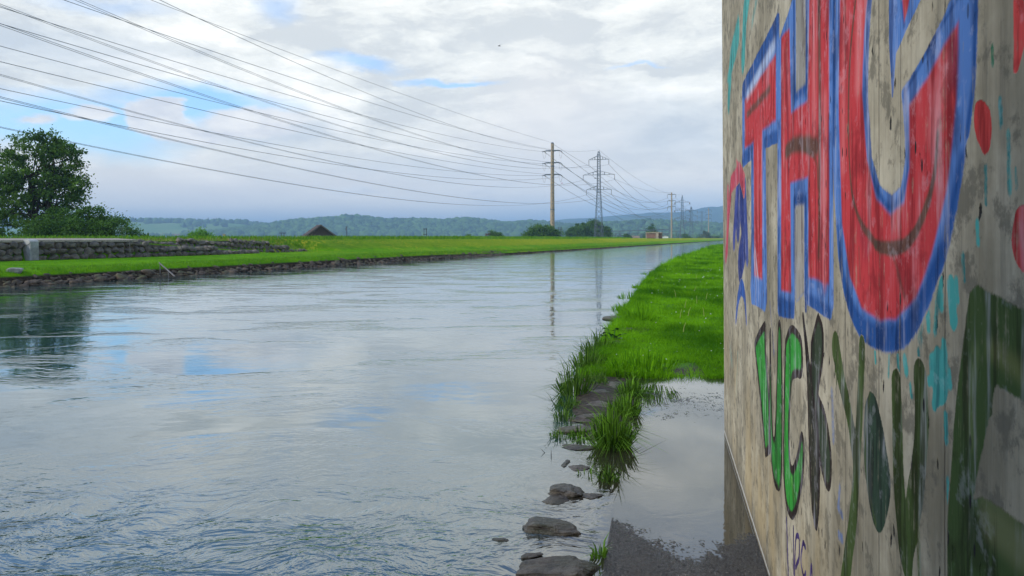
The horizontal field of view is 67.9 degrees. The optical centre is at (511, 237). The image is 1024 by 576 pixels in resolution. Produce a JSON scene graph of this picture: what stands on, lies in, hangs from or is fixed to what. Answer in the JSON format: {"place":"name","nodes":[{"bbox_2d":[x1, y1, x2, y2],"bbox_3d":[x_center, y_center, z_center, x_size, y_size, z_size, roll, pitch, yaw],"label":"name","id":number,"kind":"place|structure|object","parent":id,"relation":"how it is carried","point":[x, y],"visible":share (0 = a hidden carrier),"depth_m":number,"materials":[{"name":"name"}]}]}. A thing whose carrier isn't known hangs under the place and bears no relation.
{"place":"outdoors","nodes":[
{"label":"outdoors","id":0,"kind":"place"},
{"bbox_2d":[3,222,244,235],"bbox_3d":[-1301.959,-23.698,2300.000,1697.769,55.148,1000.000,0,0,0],"label":"meadow hill","id":1,"kind":"structure","parent":0,"point":[168,228],"depth_m":2228.28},
{"bbox_2d":[0,216,266,237],"bbox_3d":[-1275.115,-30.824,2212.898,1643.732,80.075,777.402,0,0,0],"label":"hilltop forest","id":2,"kind":"object","parent":1,"relation":"on","point":[189,223],"visible":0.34,"depth_m":2375.87,"materials":[{"name":"green plant"}]},
{"bbox_2d":[1,238,620,268],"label":"berm grass","id":3,"kind":"structure","parent":0,"point":[370,248],"depth_m":68.35,"materials":[{"name":"green plant"}]},
{"bbox_2d":[0,234,630,247],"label":"levee grass","id":4,"kind":"structure","parent":0,"point":[287,237],"depth_m":65.53,"materials":[{"name":"green plant"}]},
{"bbox_2d":[303,225,335,236],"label":"barn","id":5,"kind":"structure","parent":0,"point":[317,230],"depth_m":157.19,"materials":[{"name":"tile"}]},
{"bbox_2d":[0,238,722,285],"bbox_3d":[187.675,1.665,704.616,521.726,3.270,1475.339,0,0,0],"label":"bank","id":6,"kind":"structure","parent":0,"point":[316,247],"depth_m":49.98,"materials":[{"name":"green plant"}]},
{"bbox_2d":[6,268,23,272],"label":"pale boulder","id":7,"kind":"object","parent":6,"relation":"on","point":[17,270],"visible":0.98,"depth_m":25.52,"materials":[{"name":"stone"}]},
{"bbox_2d":[22,239,38,259],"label":"concrete pillar","id":8,"kind":"structure","parent":6,"relation":"on","point":[31,249],"depth_m":34.98,"materials":[{"name":"grey concrete"}]},
{"bbox_2d":[0,238,137,241],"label":"path","id":9,"kind":"structure","parent":6,"relation":"on","point":[68,239],"depth_m":37.86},
{"bbox_2d":[10,203,150,237],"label":"dense bush","id":10,"kind":"object","parent":6,"relation":"on","point":[76,224],"visible":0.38,"depth_m":65.19,"materials":[{"name":"green plant"}]},
{"bbox_2d":[0,241,259,260],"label":"boulder wall","id":11,"kind":"structure","parent":6,"relation":"on","point":[53,248],"depth_m":39.03,"materials":[{"name":"stone"}]},
{"bbox_2d":[13,237,303,251],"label":"ledge grass","id":12,"kind":"structure","parent":6,"relation":"on","point":[145,239],"depth_m":50.72,"materials":[{"name":"plant"}]},
{"bbox_2d":[159,262,174,277],"bbox_3d":[-13.963,1.346,30.750,1.394,0.708,0.055,0,0,41],"label":"handrail","id":13,"kind":"object","parent":6,"relation":"on","point":[166,269],"visible":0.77,"depth_m":30.74,"materials":[{"name":"metal"}]},
{"bbox_2d":[164,272,179,276],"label":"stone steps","id":14,"kind":"structure","parent":6,"relation":"on","point":[171,275],"depth_m":31.61,"materials":[{"name":"grey stone"}]},
{"bbox_2d":[134,237,306,252],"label":"boulder wall","id":15,"kind":"structure","parent":6,"relation":"on","point":[236,241],"depth_m":51.68,"materials":[{"name":"stone"}]},
{"bbox_2d":[0,246,626,287],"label":"riprap","id":16,"kind":"object","parent":6,"relation":"on","point":[95,277],"visible":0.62,"depth_m":33.56,"materials":[{"name":"stone"}]},
{"bbox_2d":[612,228,680,237],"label":"substation gantry","id":17,"kind":"object","parent":6,"relation":"on","point":[646,230],"visible":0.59,"depth_m":399.86,"materials":[{"name":"metal"}]},
{"bbox_2d":[646,232,662,238],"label":"brick bunker","id":18,"kind":"object","parent":6,"relation":"on","point":[658,235],"visible":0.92,"depth_m":253.51,"materials":[{"name":"brick"}]},
{"bbox_2d":[699,230,714,237],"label":"pale willow","id":19,"kind":"object","parent":6,"relation":"on","point":[705,234],"visible":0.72,"depth_m":558.65,"materials":[{"name":"green plant"}]},
{"bbox_2d":[0,0,722,222],"label":"sky","id":20,"kind":"structure","parent":0,"point":[638,83],"materials":[{"name":"white"}]},
{"bbox_2d":[0,241,757,575],"bbox_3d":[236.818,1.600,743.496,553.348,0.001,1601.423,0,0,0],"label":"river","id":21,"kind":"structure","parent":0,"point":[386,419],"depth_m":6.42,"materials":[{"name":"liquid"}]},
{"bbox_2d":[492,538,508,541],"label":"river rock","id":22,"kind":"object","parent":21,"relation":"in","point":[500,539],"visible":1,"depth_m":4.02,"materials":[{"name":"grey stone"}]},
{"bbox_2d":[521,552,542,559],"bbox_3d":[0.098,1.598,3.816,0.125,0.028,0.065,0,0,-29],"label":"river rock","id":23,"kind":"object","parent":21,"relation":"on","point":[525,556],"visible":0.94,"depth_m":3.80,"materials":[{"name":"grey stone"}]},
{"bbox_2d":[542,494,568,504],"bbox_3d":[0.255,1.606,4.631,0.191,0.041,0.152,0,0,-42],"label":"river rock","id":24,"kind":"object","parent":21,"relation":"in","point":[555,499],"visible":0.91,"depth_m":4.62,"materials":[{"name":"grey stone"}]},
{"bbox_2d":[561,459,569,466],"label":"river rock","id":25,"kind":"object","parent":21,"relation":"in","point":[566,463],"visible":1,"depth_m":5.37,"materials":[{"name":"grey stone"}]},
{"bbox_2d":[548,483,584,497],"bbox_3d":[0.335,1.604,4.792,0.277,0.088,0.217,0,0,18],"label":"river rock","id":26,"kind":"object","parent":21,"relation":"in","point":[569,490],"visible":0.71,"depth_m":4.74,"materials":[{"name":"grey stone"}]},
{"bbox_2d":[573,338,594,358],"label":"reed","id":27,"kind":"object","parent":21,"relation":"on","point":[588,347],"visible":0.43,"depth_m":9.47,"materials":[{"name":"green plant"}]},
{"bbox_2d":[590,467,618,482],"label":"reed","id":28,"kind":"object","parent":21,"relation":"on","point":[610,478],"visible":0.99,"depth_m":4.97,"materials":[{"name":"green plant"}]},
{"bbox_2d":[555,206,722,222],"bbox_3d":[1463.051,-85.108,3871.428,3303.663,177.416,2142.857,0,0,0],"label":"mountain","id":29,"kind":"structure","parent":0,"point":[717,214],"depth_m":3863.14,"materials":[{"name":"plant"}]},
{"bbox_2d":[572,244,723,441],"bbox_3d":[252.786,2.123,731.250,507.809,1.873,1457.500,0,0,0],"label":"bank","id":30,"kind":"structure","parent":0,"point":[584,399],"depth_m":7.72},
{"bbox_2d":[522,516,580,535],"bbox_3d":[0.229,1.602,4.180,0.344,0.090,0.232,0,0,17],"label":"river rock","id":31,"kind":"object","parent":30,"relation":"on","point":[544,525],"visible":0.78,"depth_m":4.14,"materials":[{"name":"grey stone"}]},
{"bbox_2d":[541,393,572,419],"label":"reed","id":32,"kind":"object","parent":30,"relation":"on","point":[558,410],"visible":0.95,"depth_m":6.69,"materials":[{"name":"green plant"}]},
{"bbox_2d":[515,555,600,575],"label":"river rock","id":33,"kind":"object","parent":30,"relation":"on","point":[568,565],"visible":0.99,"depth_m":3.61,"materials":[{"name":"grey stone"}]},
{"bbox_2d":[542,387,580,408],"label":"grass tuft","id":34,"kind":"object","parent":30,"relation":"on","point":[571,403],"visible":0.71,"depth_m":7.23,"materials":[{"name":"green plant"}]},
{"bbox_2d":[548,404,578,422],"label":"grass tuft","id":35,"kind":"object","parent":30,"relation":"on","point":[564,417],"visible":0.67,"depth_m":6.69,"materials":[{"name":"green plant"}]},
{"bbox_2d":[549,427,577,440],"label":"grass tuft","id":36,"kind":"object","parent":30,"relation":"on","point":[556,434],"visible":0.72,"depth_m":6.13,"materials":[{"name":"green plant"}]},
{"bbox_2d":[530,346,617,397],"bbox_3d":[0.622,1.341,7.783,0.955,0.578,1.034,0,0,-33],"label":"grass tuft","id":37,"kind":"object","parent":30,"relation":"on","point":[563,385],"visible":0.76,"depth_m":7.72,"materials":[{"name":"green plant"}]},
{"bbox_2d":[557,425,593,433],"bbox_3d":[0.532,1.595,6.311,0.242,0.059,0.282,0,0,41],"label":"flat stone","id":38,"kind":"object","parent":30,"relation":"on","point":[566,429],"visible":0.52,"depth_m":6.27,"materials":[{"name":"grey stone"}]},
{"bbox_2d":[561,423,590,440],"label":"grass tuft","id":39,"kind":"object","parent":30,"relation":"on","point":[582,432],"visible":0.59,"depth_m":6.12,"materials":[{"name":"green plant"}]},
{"bbox_2d":[562,444,594,449],"bbox_3d":[0.507,1.603,5.799,0.255,0.032,0.152,0,0,0],"label":"river rock","id":40,"kind":"object","parent":30,"relation":"on","point":[574,447],"visible":0.94,"depth_m":5.78,"materials":[{"name":"grey stone"}]},
{"bbox_2d":[549,333,607,369],"bbox_3d":[0.916,1.386,9.232,1.114,0.513,0.984,0,0,0],"label":"grass tuft","id":41,"kind":"object","parent":30,"relation":"on","point":[587,355],"visible":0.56,"depth_m":9.21,"materials":[{"name":"green plant"}]},
{"bbox_2d":[568,465,588,471],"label":"river rock","id":42,"kind":"object","parent":30,"relation":"on","point":[578,467],"visible":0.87,"depth_m":5.27,"materials":[{"name":"grey stone"}]},
{"bbox_2d":[575,465,596,477],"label":"grass tuft","id":43,"kind":"object","parent":30,"relation":"on","point":[590,469],"visible":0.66,"depth_m":5.15,"materials":[{"name":"green plant"}]},
{"bbox_2d":[568,413,606,422],"bbox_3d":[0.673,1.591,6.705,0.355,0.072,0.288,0,0,6],"label":"flat stone","id":44,"kind":"object","parent":30,"relation":"on","point":[580,418],"visible":0.61,"depth_m":6.64,"materials":[{"name":"grey stone"}]},
{"bbox_2d":[581,493,603,498],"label":"river rock","id":45,"kind":"object","parent":30,"relation":"on","point":[590,495],"visible":0.97,"depth_m":4.70,"materials":[{"name":"grey stone"}]},
{"bbox_2d":[582,368,608,383],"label":"grass tuft","id":46,"kind":"object","parent":30,"relation":"on","point":[598,376],"visible":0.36,"depth_m":8.32,"materials":[{"name":"green plant"}]},
{"bbox_2d":[581,533,611,559],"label":"grass tuft","id":47,"kind":"object","parent":30,"relation":"on","point":[604,552],"visible":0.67,"depth_m":3.82,"materials":[{"name":"green plant"}]},
{"bbox_2d":[585,389,608,393],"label":"flat stone","id":48,"kind":"object","parent":30,"relation":"on","point":[599,391],"visible":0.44,"depth_m":7.74,"materials":[{"name":"grey stone"}]},
{"bbox_2d":[569,327,630,352],"bbox_3d":[1.205,1.390,10.448,1.004,0.481,1.000,0,0,0],"label":"grass tuft","id":49,"kind":"object","parent":30,"relation":"on","point":[595,339],"visible":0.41,"depth_m":10.46,"materials":[{"name":"green plant"}]},
{"bbox_2d":[586,400,614,406],"bbox_3d":[0.851,1.597,7.206,0.331,0.086,0.285,0,0,21],"label":"flat stone","id":50,"kind":"object","parent":30,"relation":"on","point":[598,402],"visible":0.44,"depth_m":7.17,"materials":[{"name":"grey stone"}]},
{"bbox_2d":[570,321,648,404],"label":"grass","id":51,"kind":"structure","parent":30,"relation":"on","point":[604,376],"depth_m":8.69,"materials":[{"name":"green plant"}]},
{"bbox_2d":[592,461,626,484],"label":"grass tuft","id":52,"kind":"object","parent":30,"relation":"on","point":[608,473],"visible":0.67,"depth_m":5.03,"materials":[{"name":"green plant"}]},
{"bbox_2d":[594,325,625,339],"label":"leafy weed","id":53,"kind":"object","parent":30,"relation":"on","point":[610,334],"visible":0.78,"depth_m":11.00,"materials":[{"name":"green plant"}]},
{"bbox_2d":[552,389,668,462],"bbox_3d":[0.752,1.391,5.824,0.942,0.545,1.109,0,0,43],"label":"grass tuft","id":54,"kind":"object","parent":30,"relation":"on","point":[604,433],"visible":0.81,"depth_m":5.79,"materials":[{"name":"green plant"}]},
{"bbox_2d":[602,315,618,321],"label":"rock","id":55,"kind":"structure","parent":30,"relation":"on","point":[605,318],"depth_m":13.14,"materials":[{"name":"stone"}]},
{"bbox_2d":[601,381,625,387],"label":"flat stone","id":56,"kind":"object","parent":30,"relation":"on","point":[614,383],"visible":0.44,"depth_m":8.19,"materials":[{"name":"grey stone"}]},
{"bbox_2d":[608,301,632,312],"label":"grass tuft","id":57,"kind":"object","parent":30,"relation":"on","point":[612,308],"visible":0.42,"depth_m":15.23,"materials":[{"name":"green plant"}]},
{"bbox_2d":[593,382,650,419],"bbox_3d":[1.026,1.462,6.946,0.686,0.345,0.751,0,0,0],"label":"grass tuft","id":58,"kind":"object","parent":30,"relation":"on","point":[626,405],"visible":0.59,"depth_m":6.86,"materials":[{"name":"green plant"}]},
{"bbox_2d":[614,291,641,299],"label":"grass tuft","id":59,"kind":"object","parent":30,"relation":"on","point":[624,297],"visible":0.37,"depth_m":18.34,"materials":[{"name":"green plant"}]},
{"bbox_2d":[614,370,642,379],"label":"grass tuft","id":60,"kind":"object","parent":30,"relation":"on","point":[625,372],"visible":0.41,"depth_m":8.60,"materials":[{"name":"green plant"}]},
{"bbox_2d":[611,374,655,396],"bbox_3d":[1.224,1.496,7.796,0.671,0.280,0.722,0,0,0],"label":"grass tuft","id":61,"kind":"object","parent":30,"relation":"on","point":[631,383],"visible":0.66,"depth_m":7.77,"materials":[{"name":"green plant"}]},
{"bbox_2d":[613,302,671,321],"bbox_3d":[2.195,1.233,12.960,1.266,0.477,1.029,0,0,0],"label":"grass tuft","id":62,"kind":"object","parent":30,"relation":"on","point":[643,316],"visible":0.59,"depth_m":12.89,"materials":[{"name":"green plant"}]},
{"bbox_2d":[606,348,683,371],"bbox_3d":[1.488,1.347,8.695,1.042,0.245,1.157,0,0,0],"label":"grass tuft","id":63,"kind":"object","parent":30,"relation":"on","point":[645,358],"visible":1,"depth_m":8.62,"materials":[{"name":"green plant"}]},
{"bbox_2d":[574,243,723,378],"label":"lawn grass","id":64,"kind":"structure","parent":30,"relation":"on","point":[654,290],"depth_m":12.66,"materials":[{"name":"green plant"}]},
{"bbox_2d":[722,0,1023,575],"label":"graffiti wall","id":65,"kind":"structure","parent":30,"relation":"on","point":[873,212],"depth_m":1.76,"materials":[{"name":"concrete"}]},
{"bbox_2d":[602,382,767,575],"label":"footpath","id":66,"kind":"structure","parent":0,"point":[628,554],"depth_m":3.79,"materials":[{"name":"concrete"}]},
{"label":"ground","id":67,"kind":"structure","parent":0,"visible":0},
{"bbox_2d":[0,124,97,236],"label":"broadleaf tree","id":68,"kind":"object","parent":67,"relation":"on","point":[51,180],"visible":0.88,"depth_m":69.24,"materials":[{"name":"green plant"}]},
{"bbox_2d":[186,225,214,237],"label":"young tree","id":69,"kind":"object","parent":67,"relation":"on","point":[201,232],"visible":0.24,"depth_m":119.71,"materials":[{"name":"green plant"}]},
{"bbox_2d":[488,229,503,236],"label":"round tree","id":70,"kind":"object","parent":67,"relation":"on","point":[494,233],"visible":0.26,"depth_m":238.91,"materials":[{"name":"green plant"}]},
{"bbox_2d":[520,223,564,236],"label":"domed tree","id":71,"kind":"object","parent":67,"relation":"on","point":[540,230],"visible":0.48,"depth_m":223.17,"materials":[{"name":"green plant"}]},
{"bbox_2d":[542,142,562,229],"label":"concrete mast","id":72,"kind":"object","parent":67,"relation":"on","point":[552,211],"visible":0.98,"depth_m":249.51,"materials":[{"name":"concrete"}]},
{"bbox_2d":[0,88,542,175],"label":"power line","id":73,"kind":"object","parent":72,"relation":"attached to","point":[249,139],"visible":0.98,"depth_m":110.26,"materials":[{"name":"grey metal"}]},
{"bbox_2d":[1,7,541,151],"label":"power line","id":74,"kind":"object","parent":72,"relation":"attached to","point":[227,77],"visible":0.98,"depth_m":104.79,"materials":[{"name":"grey metal"}]},
{"bbox_2d":[1,46,541,163],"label":"power line","id":75,"kind":"object","parent":72,"relation":"attached to","point":[221,103],"visible":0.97,"depth_m":101.18,"materials":[{"name":"grey metal"}]},
{"bbox_2d":[0,61,551,174],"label":"power line","id":76,"kind":"object","parent":72,"relation":"attached to","point":[230,116],"visible":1,"depth_m":96.67,"materials":[{"name":"grey metal"}]},
{"bbox_2d":[2,101,555,179],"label":"power line","id":77,"kind":"object","parent":72,"relation":"attached to","point":[228,146],"visible":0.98,"depth_m":97.34,"materials":[{"name":"grey metal"}]},
{"bbox_2d":[7,25,553,162],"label":"power line","id":78,"kind":"object","parent":72,"relation":"attached to","point":[227,89],"visible":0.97,"depth_m":95.75,"materials":[{"name":"grey metal"}]},
{"bbox_2d":[3,127,577,205],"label":"power line","id":79,"kind":"object","parent":72,"relation":"attached to","point":[250,176],"visible":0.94,"depth_m":101.04,"materials":[{"name":"grey metal"}]},
{"bbox_2d":[1,4,586,168],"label":"power line","id":80,"kind":"object","parent":72,"relation":"attached to","point":[226,87],"visible":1,"depth_m":94.91,"materials":[{"name":"grey metal"}]},
{"bbox_2d":[65,0,550,149],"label":"power line","id":81,"kind":"object","parent":72,"relation":"attached to","point":[267,69],"visible":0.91,"depth_m":104.67,"materials":[{"name":"grey metal"}]},
{"bbox_2d":[152,0,551,142],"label":"earth wire","id":82,"kind":"object","parent":72,"relation":"attached to","point":[329,67],"visible":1,"depth_m":124.37,"materials":[{"name":"grey metal"}]},
{"bbox_2d":[546,153,663,202],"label":"power line","id":83,"kind":"object","parent":72,"relation":"attached to","point":[609,193],"visible":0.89,"depth_m":344.51,"materials":[{"name":"grey metal"}]},
{"bbox_2d":[563,165,664,209],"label":"power line","id":84,"kind":"object","parent":72,"relation":"attached to","point":[602,192],"visible":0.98,"depth_m":312.46,"materials":[{"name":"grey metal"}]},
{"bbox_2d":[563,153,664,201],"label":"power line","id":85,"kind":"object","parent":72,"relation":"attached to","point":[599,180],"visible":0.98,"depth_m":296.55,"materials":[{"name":"grey metal"}]},
{"bbox_2d":[562,176,673,216],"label":"power line","id":86,"kind":"object","parent":72,"relation":"attached to","point":[608,205],"visible":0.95,"depth_m":315.20,"materials":[{"name":"grey metal"}]},
{"bbox_2d":[562,222,595,236],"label":"broad tree","id":87,"kind":"object","parent":67,"relation":"on","point":[583,229],"visible":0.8,"depth_m":327.85,"materials":[{"name":"green plant"}]},
{"bbox_2d":[584,219,613,236],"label":"broad tree","id":88,"kind":"object","parent":67,"relation":"on","point":[607,232],"visible":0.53,"depth_m":334.04,"materials":[{"name":"green plant"}]},
{"bbox_2d":[585,151,614,236],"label":"lattice pylon","id":89,"kind":"object","parent":67,"relation":"on","point":[600,174],"visible":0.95,"depth_m":299.80,"materials":[{"name":"metal"}]},
{"bbox_2d":[0,74,582,187],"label":"power line","id":90,"kind":"object","parent":89,"relation":"attached to","point":[223,135],"visible":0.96,"depth_m":96.97,"materials":[{"name":"grey metal"}]},
{"bbox_2d":[0,23,601,184],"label":"power line","id":91,"kind":"object","parent":89,"relation":"attached to","point":[224,101],"visible":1,"depth_m":79.53,"materials":[{"name":"grey metal"}]},
{"bbox_2d":[0,96,611,203],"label":"power line","id":92,"kind":"object","parent":89,"relation":"attached to","point":[250,157],"visible":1,"depth_m":85.16,"materials":[{"name":"grey metal"}]},
{"bbox_2d":[75,0,608,167],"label":"power line","id":93,"kind":"object","parent":89,"relation":"attached to","point":[284,85],"visible":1,"depth_m":93.89,"materials":[{"name":"grey metal"}]},
{"bbox_2d":[160,0,593,150],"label":"earth wire","id":94,"kind":"object","parent":89,"relation":"attached to","point":[322,74],"visible":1,"depth_m":108.98,"materials":[{"name":"grey metal"}]},
{"bbox_2d":[642,224,657,237],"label":"tree","id":95,"kind":"object","parent":67,"relation":"on","point":[651,227],"visible":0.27,"depth_m":419.70,"materials":[{"name":"green plant"}]},
{"bbox_2d":[611,234,722,237],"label":"valley trees","id":96,"kind":"object","parent":67,"relation":"on","point":[673,235],"visible":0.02,"depth_m":960.04,"materials":[{"name":"green plant"}]},
{"bbox_2d":[667,192,675,237],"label":"concrete mast","id":97,"kind":"object","parent":67,"relation":"on","point":[671,200],"visible":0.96,"depth_m":514.59,"materials":[{"name":"concrete"}]},
{"bbox_2d":[674,195,689,237],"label":"lattice pylon","id":98,"kind":"object","parent":67,"relation":"on","point":[681,202],"visible":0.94,"depth_m":600.36,"materials":[{"name":"metal"}]},
{"bbox_2d":[685,207,697,237],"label":"lattice pylon","id":99,"kind":"object","parent":67,"relation":"on","point":[690,221],"visible":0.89,"depth_m":800.23,"materials":[{"name":"metal"}]},
{"bbox_2d":[706,208,711,231],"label":"concrete mast","id":100,"kind":"object","parent":67,"relation":"on","point":[708,214],"visible":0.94,"depth_m":829.59,"materials":[{"name":"concrete"}]},
{"bbox_3d":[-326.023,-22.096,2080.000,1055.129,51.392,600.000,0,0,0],"label":"wooded hill","id":101,"kind":"structure","parent":0,"visible":0},
{"bbox_2d":[179,213,573,237],"bbox_3d":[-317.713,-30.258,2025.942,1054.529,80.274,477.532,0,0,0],"label":"hill forest","id":102,"kind":"object","parent":101,"relation":"on","point":[362,225],"visible":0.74,"depth_m":1953.34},
{"bbox_3d":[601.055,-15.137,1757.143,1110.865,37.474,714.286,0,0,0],"label":"wooded ridge","id":103,"kind":"structure","parent":0,"visible":0},
{"bbox_2d":[555,218,722,235],"bbox_3d":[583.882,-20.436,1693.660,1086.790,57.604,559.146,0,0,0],"label":"ridge forest","id":104,"kind":"object","parent":103,"relation":"on","point":[617,226],"visible":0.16,"depth_m":1686.18,"materials":[{"name":"green plant"}]}
]}

